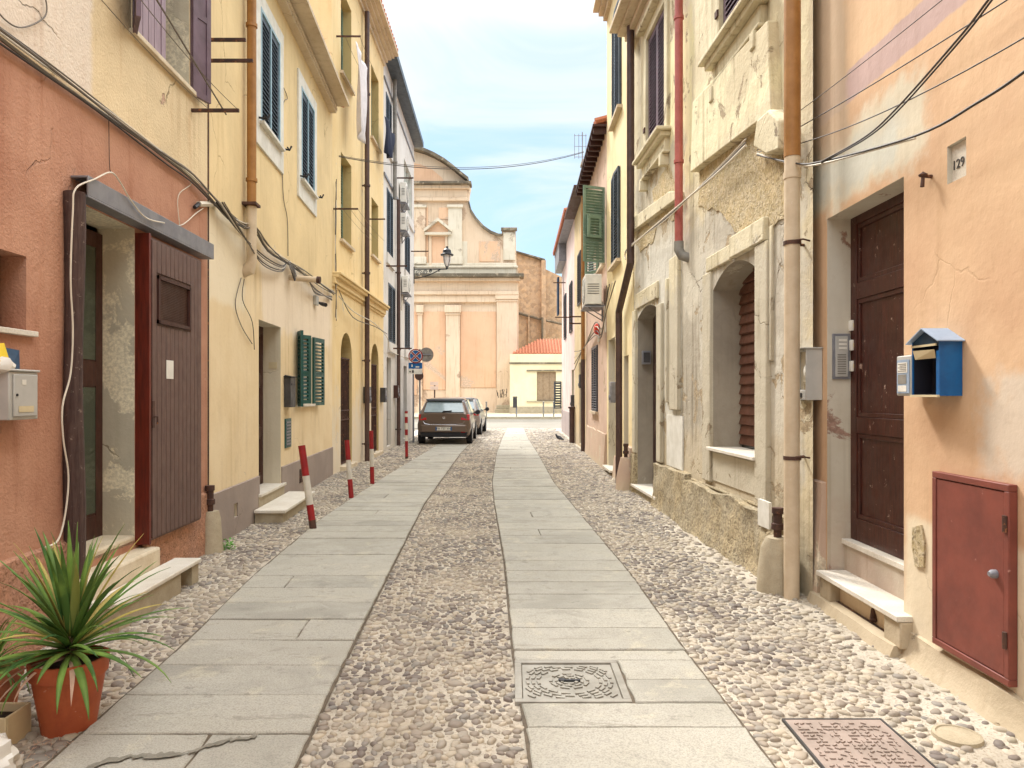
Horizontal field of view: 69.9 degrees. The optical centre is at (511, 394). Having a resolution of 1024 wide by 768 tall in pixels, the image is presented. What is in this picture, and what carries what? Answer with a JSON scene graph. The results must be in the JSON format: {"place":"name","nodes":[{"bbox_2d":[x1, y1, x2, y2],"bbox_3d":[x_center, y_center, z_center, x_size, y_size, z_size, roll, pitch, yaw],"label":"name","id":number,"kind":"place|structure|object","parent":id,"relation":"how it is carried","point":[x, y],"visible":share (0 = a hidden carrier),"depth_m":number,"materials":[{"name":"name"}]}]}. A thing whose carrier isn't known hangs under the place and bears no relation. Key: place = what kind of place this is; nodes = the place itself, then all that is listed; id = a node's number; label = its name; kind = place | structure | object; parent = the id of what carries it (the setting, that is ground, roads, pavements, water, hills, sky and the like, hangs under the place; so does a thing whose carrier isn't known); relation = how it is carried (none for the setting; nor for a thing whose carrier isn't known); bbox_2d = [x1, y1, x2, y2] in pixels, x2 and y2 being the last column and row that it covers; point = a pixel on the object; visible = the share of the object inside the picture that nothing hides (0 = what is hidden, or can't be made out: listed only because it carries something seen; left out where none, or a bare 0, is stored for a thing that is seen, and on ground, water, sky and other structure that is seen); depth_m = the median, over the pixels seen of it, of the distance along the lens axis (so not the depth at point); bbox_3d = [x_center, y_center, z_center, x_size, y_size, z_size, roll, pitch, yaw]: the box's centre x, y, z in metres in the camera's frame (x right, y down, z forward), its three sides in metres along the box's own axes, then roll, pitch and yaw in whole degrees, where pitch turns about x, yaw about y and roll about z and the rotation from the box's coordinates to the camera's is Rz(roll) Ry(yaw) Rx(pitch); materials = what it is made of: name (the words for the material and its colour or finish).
{"place":"outdoors","nodes":[
{"label":"outdoors","id":0,"kind":"place"},
{"bbox_2d":[414,419,560,427],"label":"crossroad","id":1,"kind":"structure","parent":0,"point":[523,423],"depth_m":41.11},
{"bbox_2d":[414,417,560,418],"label":"kerb","id":2,"kind":"structure","parent":1,"relation":"on","point":[517,418],"depth_m":48.42,"materials":[{"name":"stone"}]},
{"bbox_2d":[414,412,560,416],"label":"pavement","id":3,"kind":"structure","parent":0,"point":[489,414],"depth_m":52.44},
{"bbox_2d":[414,147,523,412],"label":"church","id":4,"kind":"structure","parent":3,"relation":"on","point":[466,317],"depth_m":61.85,"materials":[{"name":"paint"}]},
{"bbox_2d":[432,237,444,262],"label":"window","id":5,"kind":"structure","parent":4,"relation":"in","point":[438,243],"depth_m":61.97,"materials":[{"name":"paint"}]},
{"bbox_2d":[509,339,561,413],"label":"annex","id":6,"kind":"object","parent":3,"relation":"on","point":[535,370],"visible":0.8,"depth_m":58.00,"materials":[{"name":"paint"}]},
{"bbox_2d":[527,372,555,401],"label":"window","id":7,"kind":"structure","parent":6,"relation":"in","point":[545,380],"depth_m":58.12,"materials":[{"name":"wood"}]},
{"bbox_2d":[516,251,561,348],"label":"chapel","id":8,"kind":"structure","parent":3,"relation":"on","point":[538,320],"depth_m":70.00,"materials":[{"name":"stone"}]},
{"bbox_2d":[382,0,606,276],"label":"sky","id":9,"kind":"structure","parent":0,"point":[499,83],"materials":[{"name":"blue"}]},
{"bbox_2d":[13,428,1023,767],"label":"street","id":10,"kind":"structure","parent":0,"point":[988,734],"depth_m":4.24,"materials":[{"name":"stone"}]},
{"bbox_2d":[0,733,23,767],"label":"plastic bag","id":11,"kind":"object","parent":10,"relation":"on","point":[11,756],"visible":1,"depth_m":3.07,"materials":[{"name":"white plastic"}]},
{"bbox_2d":[0,702,30,743],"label":"planter","id":12,"kind":"object","parent":10,"relation":"on","point":[15,722],"visible":0.75,"depth_m":3.39,"materials":[{"name":"plastic"}]},
{"bbox_2d":[0,606,33,701],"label":"potted plant","id":13,"kind":"object","parent":12,"relation":"in","point":[6,685],"visible":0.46,"depth_m":3.65,"materials":[{"name":"green plant"}]},
{"bbox_2d":[0,521,180,738],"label":"potted yucca","id":14,"kind":"object","parent":10,"relation":"on","point":[65,679],"visible":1,"depth_m":3.45,"materials":[{"name":"plant"}]},
{"bbox_2d":[86,0,348,540],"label":"house","id":15,"kind":"structure","parent":10,"relation":"on","point":[263,140],"depth_m":9.95,"materials":[{"name":"paint"}]},
{"bbox_2d":[259,326,262,483],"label":"door","id":16,"kind":"structure","parent":15,"relation":"in","point":[260,328],"depth_m":10.41,"materials":[{"name":"brown wood"}]},
{"bbox_2d":[216,202,331,299],"bbox_3d":[-3.239,-1.820,10.950,0.137,0.374,6.723,0,0,-4],"label":"cable bundle","id":17,"kind":"object","parent":15,"relation":"attached to","point":[228,215],"visible":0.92,"depth_m":9.23,"materials":[{"name":"rubber"}]},
{"bbox_2d":[256,0,291,173],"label":"window","id":18,"kind":"structure","parent":15,"relation":"in","point":[269,37],"depth_m":9.83,"materials":[{"name":"blue wood"}]},
{"bbox_2d":[283,375,296,406],"bbox_3d":[-3.279,-0.057,10.833,0.123,0.475,0.384,0,0,-4],"label":"mailbox","id":19,"kind":"object","parent":15,"relation":"attached to","point":[289,391],"visible":1,"depth_m":10.68,"materials":[{"name":"grey metal"}]},
{"bbox_2d":[288,275,320,283],"bbox_3d":[-3.140,-1.743,11.000,0.529,0.144,0.110,0,0,0],"label":"pipe stub","id":20,"kind":"object","parent":15,"relation":"attached to","point":[317,279],"visible":0.83,"depth_m":10.96,"materials":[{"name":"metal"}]},
{"bbox_2d":[297,68,323,216],"bbox_3d":[-3.395,-4.145,12.232,0.272,2.010,1.425,0,0,-4],"label":"window","id":21,"kind":"structure","parent":15,"relation":"in","point":[306,103],"depth_m":12.16,"materials":[{"name":"blue wood"}]},
{"bbox_2d":[297,330,324,406],"bbox_3d":[-3.440,-0.405,12.229,0.342,1.190,1.901,0,0,-4],"label":"window","id":22,"kind":"structure","parent":15,"relation":"in","point":[301,372],"depth_m":11.83,"materials":[{"name":"wood"}]},
{"bbox_2d":[41,434,477,767],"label":"paving strip","id":23,"kind":"object","parent":10,"relation":"on","point":[263,653],"visible":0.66,"depth_m":4.46,"materials":[{"name":"stone"}]},
{"bbox_2d":[86,734,256,767],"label":"crack","id":24,"kind":"object","parent":23,"relation":"on","point":[147,755],"visible":1,"depth_m":3.21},
{"bbox_2d":[298,445,316,528],"bbox_3d":[-2.425,1.100,8.680,0.236,1.013,0.084,0,0,15],"label":"striped post","id":25,"kind":"object","parent":23,"relation":"on","point":[307,486],"visible":0.95,"depth_m":8.65,"materials":[{"name":"metal"}]},
{"bbox_2d":[418,397,479,443],"bbox_3d":[-2.180,0.850,25.385,2.120,1.540,4.130,0,0,0],"label":"parked car","id":26,"kind":"object","parent":23,"relation":"on","point":[446,417],"visible":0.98,"depth_m":23.41,"materials":[{"name":"brown paint"}]},
{"bbox_2d":[456,397,488,434],"bbox_3d":[-2.051,0.850,30.784,2.120,1.540,4.130,0,0,2],"label":"parked car","id":27,"kind":"object","parent":23,"relation":"on","point":[480,418],"visible":0.25,"depth_m":29.30,"materials":[{"name":"grey paint"}]},
{"bbox_2d":[344,440,353,497],"bbox_3d":[-2.520,1.150,11.325,0.168,0.908,0.076,0,0,32],"label":"striped post","id":28,"kind":"object","parent":10,"relation":"on","point":[349,468],"visible":0.95,"depth_m":11.30,"materials":[{"name":"metal"}]},
{"bbox_2d":[309,0,398,473],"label":"house","id":29,"kind":"structure","parent":10,"relation":"on","point":[357,346],"depth_m":16.95,"materials":[{"name":"paint"}]},
{"bbox_2d":[335,179,336,320],"bbox_3d":[-3.550,-2.930,14.750,0.016,2.861,0.112,0,0,0],"label":"cable bundle","id":30,"kind":"object","parent":29,"relation":"attached to","point":[335,248],"visible":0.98,"depth_m":14.75,"materials":[{"name":"rubber"}]},
{"bbox_2d":[340,165,354,251],"bbox_3d":[-3.690,-4.170,15.900,0.320,1.900,1.200,0,0,0],"label":"window","id":31,"kind":"structure","parent":29,"relation":"in","point":[342,239],"depth_m":16.31,"materials":[{"name":"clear glass"}]},
{"bbox_2d":[340,8,354,95],"bbox_3d":[-3.690,-7.670,15.900,0.320,1.860,1.200,0,0,0],"label":"window","id":32,"kind":"structure","parent":29,"relation":"in","point":[342,72],"depth_m":16.23,"materials":[{"name":"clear glass"}]},
{"bbox_2d":[340,357,357,470],"bbox_3d":[-3.690,0.135,15.915,0.420,2.970,1.170,0,0,0],"label":"door","id":33,"kind":"structure","parent":29,"relation":"in","point":[345,409],"depth_m":16.03,"materials":[{"name":"brown wood"}]},
{"bbox_2d":[336,35,373,68],"bbox_3d":[-3.360,-7.350,15.793,0.520,0.048,1.614,0,0,0],"label":"clothes rack","id":34,"kind":"object","parent":29,"relation":"attached to","point":[352,36],"visible":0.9,"depth_m":14.99,"materials":[{"name":"metal"}]},
{"bbox_2d":[356,42,366,143],"bbox_3d":[-3.243,-6.356,15.725,0.178,1.889,1.251,0,0,0],"label":"bedsheet","id":35,"kind":"object","parent":34,"relation":"hanging from","point":[361,112],"visible":1,"depth_m":15.73,"materials":[{"name":"white fabric"}]},
{"bbox_2d":[339,290,409,360],"bbox_3d":[-3.489,-1.659,20.399,0.155,0.938,11.204,0,0,-1],"label":"cable bundle","id":36,"kind":"object","parent":29,"relation":"attached to","point":[345,304],"visible":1,"depth_m":17.05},
{"bbox_2d":[371,364,382,457],"bbox_3d":[-3.690,0.135,19.225,0.420,2.970,1.150,0,0,0],"label":"door","id":37,"kind":"structure","parent":29,"relation":"in","point":[373,367],"depth_m":19.46,"materials":[{"name":"brown wood"}]},
{"bbox_2d":[384,117,394,157],"bbox_3d":[-3.299,-6.778,19.700,0.187,0.946,1.400,0,0,0],"label":"garment","id":38,"kind":"object","parent":29,"relation":"hanging from","point":[389,143],"visible":1,"depth_m":19.62,"materials":[{"name":"blue fabric"}]},
{"bbox_2d":[339,151,583,169],"bbox_3d":[-0.774,-5.718,17.351,7.468,1.813,0.018,0,0,-43],"label":"overhead cable","id":39,"kind":"object","parent":29,"relation":"attached to","point":[452,167],"visible":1,"depth_m":16.78,"materials":[{"name":"rubber"}]},
{"bbox_2d":[369,431,373,483],"bbox_3d":[-2.510,1.120,13.100,0.094,0.962,0.076,0,0,0],"label":"striped post","id":40,"kind":"object","parent":10,"relation":"on","point":[371,445],"visible":0.95,"depth_m":13.07,"materials":[{"name":"metal"}]},
{"bbox_2d":[383,57,423,451],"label":"house","id":41,"kind":"structure","parent":10,"relation":"on","point":[399,114],"depth_m":22.84,"materials":[{"name":"paint"}]},
{"bbox_2d":[386,92,392,162],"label":"window","id":42,"kind":"structure","parent":41,"relation":"in","point":[388,104],"depth_m":21.53,"materials":[{"name":"blue glass"}]},
{"bbox_2d":[386,188,394,270],"bbox_3d":[-3.644,-4.895,21.700,0.160,2.190,1.443,0,0,-1],"label":"window","id":43,"kind":"structure","parent":41,"relation":"in","point":[389,258],"depth_m":21.64,"materials":[{"name":"blue glass"}]},
{"bbox_2d":[388,283,396,354],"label":"window","id":44,"kind":"structure","parent":41,"relation":"in","point":[392,345],"depth_m":22.04,"materials":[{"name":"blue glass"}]},
{"bbox_2d":[400,182,409,212],"bbox_3d":[-3.537,-6.274,24.100,0.287,1.252,0.860,0,0,0],"label":"air conditioner","id":45,"kind":"object","parent":41,"relation":"attached to","point":[404,196],"visible":0.94,"depth_m":23.70,"materials":[{"name":"white plastic"}]},
{"bbox_2d":[400,213,409,243],"bbox_3d":[-3.537,-5.324,24.100,0.287,1.152,0.860,0,0,0],"label":"air conditioner","id":46,"kind":"object","parent":41,"relation":"attached to","point":[404,225],"visible":0.95,"depth_m":23.77,"materials":[{"name":"white plastic"}]},
{"bbox_2d":[401,276,411,310],"bbox_3d":[-3.547,-3.374,24.600,0.287,1.152,0.860,0,0,0],"label":"air conditioner","id":47,"kind":"object","parent":41,"relation":"attached to","point":[406,286],"visible":1,"depth_m":24.25,"materials":[{"name":"white plastic"}]},
{"bbox_2d":[404,300,409,358],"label":"window","id":48,"kind":"structure","parent":41,"relation":"in","point":[406,351],"depth_m":25.84,"materials":[{"name":"blue glass"}]},
{"bbox_2d":[404,237,411,284],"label":"window","id":49,"kind":"structure","parent":41,"relation":"in","point":[407,241],"depth_m":25.84,"materials":[{"name":"blue glass"}]},
{"bbox_2d":[404,165,413,232],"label":"window","id":50,"kind":"structure","parent":41,"relation":"in","point":[411,225],"depth_m":26.75,"materials":[{"name":"glass"}]},
{"bbox_2d":[414,246,453,283],"bbox_3d":[-2.988,-4.959,27.900,1.520,1.420,0.500,0,0,0],"label":"street lamp","id":51,"kind":"object","parent":41,"relation":"attached to","point":[446,254],"visible":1,"depth_m":27.86,"materials":[{"name":"black metal"}]},
{"bbox_2d":[408,349,422,442],"bbox_3d":[-3.230,0.031,24.474,0.500,3.138,0.110,0,0,0],"label":"road sign","id":52,"kind":"object","parent":10,"relation":"on","point":[415,356],"visible":1,"depth_m":24.45,"materials":[{"name":"blue metal"}]},
{"bbox_2d":[415,347,433,413],"bbox_3d":[-3.045,-0.024,25.396,0.650,3.247,0.102,0,0,0],"label":"road sign","id":53,"kind":"object","parent":10,"relation":"on","point":[427,353],"visible":0.85,"depth_m":25.38,"materials":[{"name":"grey metal"}]},
{"bbox_2d":[553,207,573,436],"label":"house","id":54,"kind":"structure","parent":10,"relation":"on","point":[563,252],"depth_m":28.85,"materials":[{"name":"white paint"}]},
{"bbox_2d":[564,161,585,446],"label":"house","id":55,"kind":"structure","parent":10,"relation":"on","point":[573,210],"depth_m":23.47,"materials":[{"name":"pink paint"}]},
{"bbox_2d":[577,250,580,306],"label":"window","id":56,"kind":"structure","parent":55,"relation":"in","point":[579,254],"depth_m":22.64,"materials":[{"name":"grey glass"}]},
{"bbox_2d":[575,115,606,468],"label":"house","id":57,"kind":"structure","parent":10,"relation":"on","point":[591,189],"depth_m":16.94,"materials":[{"name":"paint"}]},
{"bbox_2d":[581,274,605,331],"bbox_3d":[1.792,-1.974,16.135,0.500,1.252,0.890,0,0,0],"label":"air conditioner","id":58,"kind":"object","parent":57,"relation":"attached to","point":[592,293],"visible":0.98,"depth_m":15.72,"materials":[{"name":"white plastic"}]},
{"bbox_2d":[589,345,597,413],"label":"window","id":59,"kind":"structure","parent":57,"relation":"in","point":[594,410],"depth_m":18.08,"materials":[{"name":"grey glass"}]},
{"bbox_2d":[583,185,604,273],"bbox_3d":[1.912,-3.680,16.561,0.578,1.680,2.050,0,0,7],"label":"window","id":60,"kind":"structure","parent":57,"relation":"in","point":[593,219],"depth_m":15.83,"materials":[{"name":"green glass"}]},
{"bbox_2d":[574,281,615,369],"bbox_3d":[1.937,-1.474,18.648,0.118,1.370,9.708,0,0,0],"label":"cable bundle","id":61,"kind":"object","parent":57,"relation":"attached to","point":[606,308],"visible":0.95,"depth_m":15.25,"materials":[{"name":"rubber"}]},
{"bbox_2d":[593,0,633,482],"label":"house","id":62,"kind":"structure","parent":10,"relation":"on","point":[620,149],"depth_m":13.45,"materials":[{"name":"yellow paint"}]},
{"bbox_2d":[607,166,620,271],"bbox_3d":[2.055,-3.395,14.200,0.250,1.810,1.200,0,0,0],"label":"window","id":63,"kind":"structure","parent":62,"relation":"in","point":[615,191],"depth_m":14.02,"materials":[{"name":"wood"}]},
{"bbox_2d":[608,0,621,131],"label":"window","id":64,"kind":"structure","parent":62,"relation":"in","point":[616,41],"depth_m":13.92,"materials":[{"name":"grey wood"}]},
{"bbox_2d":[616,443,630,490],"bbox_3d":[1.920,1.225,12.360,0.340,0.810,0.317,0,0,0],"label":"pipe outlet","id":65,"kind":"object","parent":62,"relation":"attached to","point":[623,477],"visible":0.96,"depth_m":12.25,"materials":[{"name":"concrete"}]},
{"bbox_2d":[492,428,776,767],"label":"paving strip","id":66,"kind":"object","parent":10,"relation":"on","point":[575,590],"visible":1,"depth_m":4.64,"materials":[{"name":"stone"}]},
{"bbox_2d":[515,660,631,705],"bbox_3d":[0.318,1.609,4.060,0.605,0.063,0.590,0,0,0],"label":"manhole cover","id":67,"kind":"object","parent":66,"relation":"in","point":[569,681],"visible":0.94,"depth_m":4.03,"materials":[{"name":"metal"}]},
{"bbox_2d":[609,0,812,596],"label":"house","id":68,"kind":"structure","parent":10,"relation":"on","point":[707,462],"depth_m":8.13,"materials":[{"name":"paint"}]},
{"bbox_2d":[632,0,670,191],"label":"window","id":69,"kind":"structure","parent":68,"relation":"in","point":[655,150],"depth_m":10.64,"materials":[{"name":"beige stone"}]},
{"bbox_2d":[653,315,656,477],"bbox_3d":[2.372,0.030,11.300,0.060,2.860,1.502,0,0,-3],"label":"door","id":70,"kind":"structure","parent":68,"relation":"in","point":[654,319],"depth_m":11.93,"materials":[{"name":"wood"}]},
{"bbox_2d":[624,139,746,259],"bbox_3d":[2.029,-2.370,9.613,0.088,0.190,5.733,0,0,-3],"label":"cable bundle","id":71,"kind":"object","parent":68,"relation":"attached to","point":[742,147],"visible":0.91,"depth_m":8.07,"materials":[{"name":"rubber"}]},
{"bbox_2d":[698,0,768,102],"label":"window","id":72,"kind":"structure","parent":68,"relation":"in","point":[740,26],"depth_m":7.23,"materials":[{"name":"beige stone"}]},
{"bbox_2d":[702,217,773,501],"bbox_3d":[2.395,-0.315,7.441,0.400,2.570,1.973,0,0,-3],"label":"window","id":73,"kind":"structure","parent":68,"relation":"in","point":[756,302],"depth_m":7.36,"materials":[{"name":"beige stone"}]},
{"bbox_2d":[801,0,941,109],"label":"overhead cable","id":74,"kind":"object","parent":68,"relation":"attached to","point":[875,52],"visible":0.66,"depth_m":4.57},
{"bbox_2d":[756,70,1023,166],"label":"overhead cable","id":75,"kind":"object","parent":68,"relation":"attached to","point":[909,138],"visible":0.94,"depth_m":4.33,"materials":[{"name":"rubber"}]},
{"bbox_2d":[758,37,1023,151],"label":"overhead cable","id":76,"kind":"object","parent":68,"relation":"attached to","point":[1017,41],"visible":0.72,"depth_m":3.99,"materials":[{"name":"rubber"}]},
{"bbox_2d":[756,507,783,595],"bbox_3d":[2.165,1.275,5.979,0.329,0.710,0.316,0,0,45],"label":"bollard","id":77,"kind":"object","parent":10,"relation":"on","point":[770,573],"visible":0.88,"depth_m":5.89,"materials":[{"name":"stone"}]},
{"bbox_2d":[782,718,937,767],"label":"manhole cover","id":78,"kind":"object","parent":10,"relation":"on","point":[852,742],"visible":1,"depth_m":3.33,"materials":[{"name":"brown metal"}]},
{"bbox_2d":[806,0,1023,742],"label":"house","id":79,"kind":"structure","parent":10,"relation":"on","point":[913,237],"depth_m":4.43,"materials":[{"name":"paint"}]},
{"bbox_2d":[783,0,810,599],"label":"drainpipe","id":80,"kind":"object","parent":79,"relation":"attached to","point":[792,244],"visible":0.97,"depth_m":5.71,"materials":[{"name":"metal"}]},
{"bbox_2d":[800,347,822,399],"bbox_3d":[2.345,-0.166,5.815,0.150,0.412,0.250,0,0,0],"label":"meter box","id":81,"kind":"object","parent":79,"relation":"attached to","point":[812,370],"visible":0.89,"depth_m":5.70,"materials":[{"name":"grey plastic"}]},
{"bbox_2d":[832,334,849,378],"bbox_3d":[2.522,-0.295,5.607,0.135,0.350,0.026,0,0,0],"label":"intercom","id":82,"kind":"object","parent":79,"relation":"attached to","point":[840,356],"visible":1,"depth_m":5.60,"materials":[{"name":"grey metal"}]},
{"bbox_2d":[851,192,903,559],"bbox_3d":[2.635,-0.130,5.080,0.070,2.460,1.160,0,0,0],"label":"door","id":83,"kind":"structure","parent":79,"relation":"in","point":[877,234],"depth_m":5.24,"materials":[{"name":"wood"}]},
{"bbox_2d":[757,0,1007,149],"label":"overhead cable","id":84,"kind":"object","parent":79,"relation":"attached to","point":[907,62],"visible":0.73,"depth_m":4.30,"materials":[{"name":"rubber"}]},
{"bbox_2d":[897,355,911,395],"bbox_3d":[2.341,-0.113,4.280,0.118,0.235,0.159,0,0,0],"label":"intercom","id":85,"kind":"object","parent":79,"relation":"attached to","point":[904,375],"visible":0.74,"depth_m":4.26,"materials":[{"name":"grey plastic"}]},
{"bbox_2d":[821,0,992,163],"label":"overhead cable","id":86,"kind":"object","parent":79,"relation":"attached to","point":[873,131],"visible":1,"depth_m":3.61,"materials":[{"name":"rubber"}]},
{"bbox_2d":[906,328,964,396],"bbox_3d":[2.342,-0.180,4.065,0.155,0.382,0.314,0,0,0],"label":"mailbox","id":87,"kind":"object","parent":79,"relation":"attached to","point":[936,362],"visible":1,"depth_m":3.98,"materials":[{"name":"blue metal"}]},
{"bbox_2d":[932,471,1016,686],"bbox_3d":[2.382,0.915,3.820,0.074,0.970,0.640,0,0,0],"label":"wall cabinet","id":88,"kind":"object","parent":79,"relation":"attached to","point":[974,571],"depth_m":3.75,"materials":[{"name":"red metal"}]},
{"bbox_2d":[937,479,1004,675],"bbox_3d":[2.381,0.915,3.820,0.073,0.892,0.562,0,0,0],"label":"door","id":89,"kind":"structure","parent":88,"relation":"in","point":[970,536],"depth_m":3.79,"materials":[{"name":"red metal"}]},
{"bbox_2d":[931,724,984,747],"bbox_3d":[2.080,1.595,3.420,0.220,0.030,0.220,0,0,0],"label":"drain cap","id":90,"kind":"object","parent":10,"relation":"on","point":[954,735],"visible":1,"depth_m":3.41,"materials":[{"name":"concrete"}]},
{"label":"ground","id":91,"kind":"structure","parent":0,"visible":0},
{"bbox_2d":[0,0,213,658],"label":"house","id":92,"kind":"structure","parent":91,"relation":"on","point":[135,419],"depth_m":5.75,"materials":[{"name":"paint"}]},
{"bbox_2d":[0,326,38,336],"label":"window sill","id":93,"kind":"structure","parent":92,"relation":"in","point":[6,330],"depth_m":4.42,"materials":[{"name":"stone"}]},
{"bbox_2d":[0,369,39,419],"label":"mailbox","id":94,"kind":"object","parent":92,"relation":"attached to","point":[18,394],"visible":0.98,"depth_m":4.25,"materials":[{"name":"grey metal"}]},
{"bbox_2d":[0,343,15,373],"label":"flyer bundle","id":95,"kind":"object","parent":94,"relation":"on","point":[7,364],"visible":0.94,"depth_m":4.16,"materials":[{"name":"white paper"}]},
{"bbox_2d":[6,348,19,368],"bbox_3d":[-2.931,-0.215,4.310,0.079,0.130,0.232,0,0,-7],"label":"leaflet","id":96,"kind":"object","parent":94,"relation":"in","point":[13,355],"visible":0.58,"depth_m":4.32,"materials":[{"name":"blue paper"}]},
{"bbox_2d":[13,374,36,416],"bbox_3d":[-2.863,0.003,4.310,0.014,0.245,0.220,0,0,-2],"label":"door","id":97,"kind":"structure","parent":94,"relation":"in","point":[24,386],"depth_m":4.29,"materials":[{"name":"grey plastic"}]},
{"bbox_2d":[83,228,102,540],"bbox_3d":[-3.342,-0.070,5.475,0.060,2.460,0.951,0,0,-2],"label":"inner door","id":98,"kind":"structure","parent":92,"relation":"in","point":[93,300],"depth_m":5.82,"materials":[{"name":"brown wood"}]},
{"bbox_2d":[44,120,203,547],"bbox_3d":[-2.986,-0.601,5.913,0.130,3.091,2.810,0,0,-2],"label":"loose wire","id":99,"kind":"object","parent":92,"relation":"attached to","point":[80,184],"visible":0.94,"depth_m":4.80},
{"bbox_2d":[0,27,335,294],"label":"cable bundle","id":100,"kind":"object","parent":92,"relation":"attached to","point":[112,119],"visible":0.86,"depth_m":5.50,"materials":[{"name":"rubber"}]},
{"bbox_2d":[135,233,200,544],"bbox_3d":[-2.991,-0.050,6.513,0.156,2.540,1.115,0,0,0],"label":"door","id":101,"kind":"structure","parent":92,"relation":"in","point":[167,279],"depth_m":6.29,"materials":[{"name":"brown wood"}]},
{"bbox_2d":[101,0,238,112],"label":"clothes rack","id":102,"kind":"object","parent":92,"relation":"attached to","point":[215,110],"visible":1,"depth_m":7.09,"materials":[{"name":"metal"}]},
{"bbox_2d":[156,0,226,114],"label":"clothesline","id":103,"kind":"object","parent":102,"relation":"attached to","point":[173,27],"visible":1,"depth_m":6.31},
{"bbox_2d":[129,0,210,103],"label":"window","id":104,"kind":"structure","parent":92,"relation":"in","point":[145,27],"depth_m":7.06,"materials":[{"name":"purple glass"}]},
{"bbox_2d":[205,485,223,554],"bbox_3d":[-3.068,1.275,7.430,0.259,0.710,0.266,0,0,20],"label":"pipe outlet","id":105,"kind":"object","parent":92,"relation":"attached to","point":[213,537],"visible":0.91,"depth_m":7.38,"materials":[{"name":"stone"}]},
{"bbox_2d":[211,59,252,62],"bbox_3d":[-2.879,-3.380,7.400,0.521,0.030,0.028,0,0,0],"label":"clothes rack","id":106,"kind":"object","parent":92,"relation":"attached to","point":[231,60],"visible":0.64,"depth_m":7.39,"materials":[{"name":"metal"}]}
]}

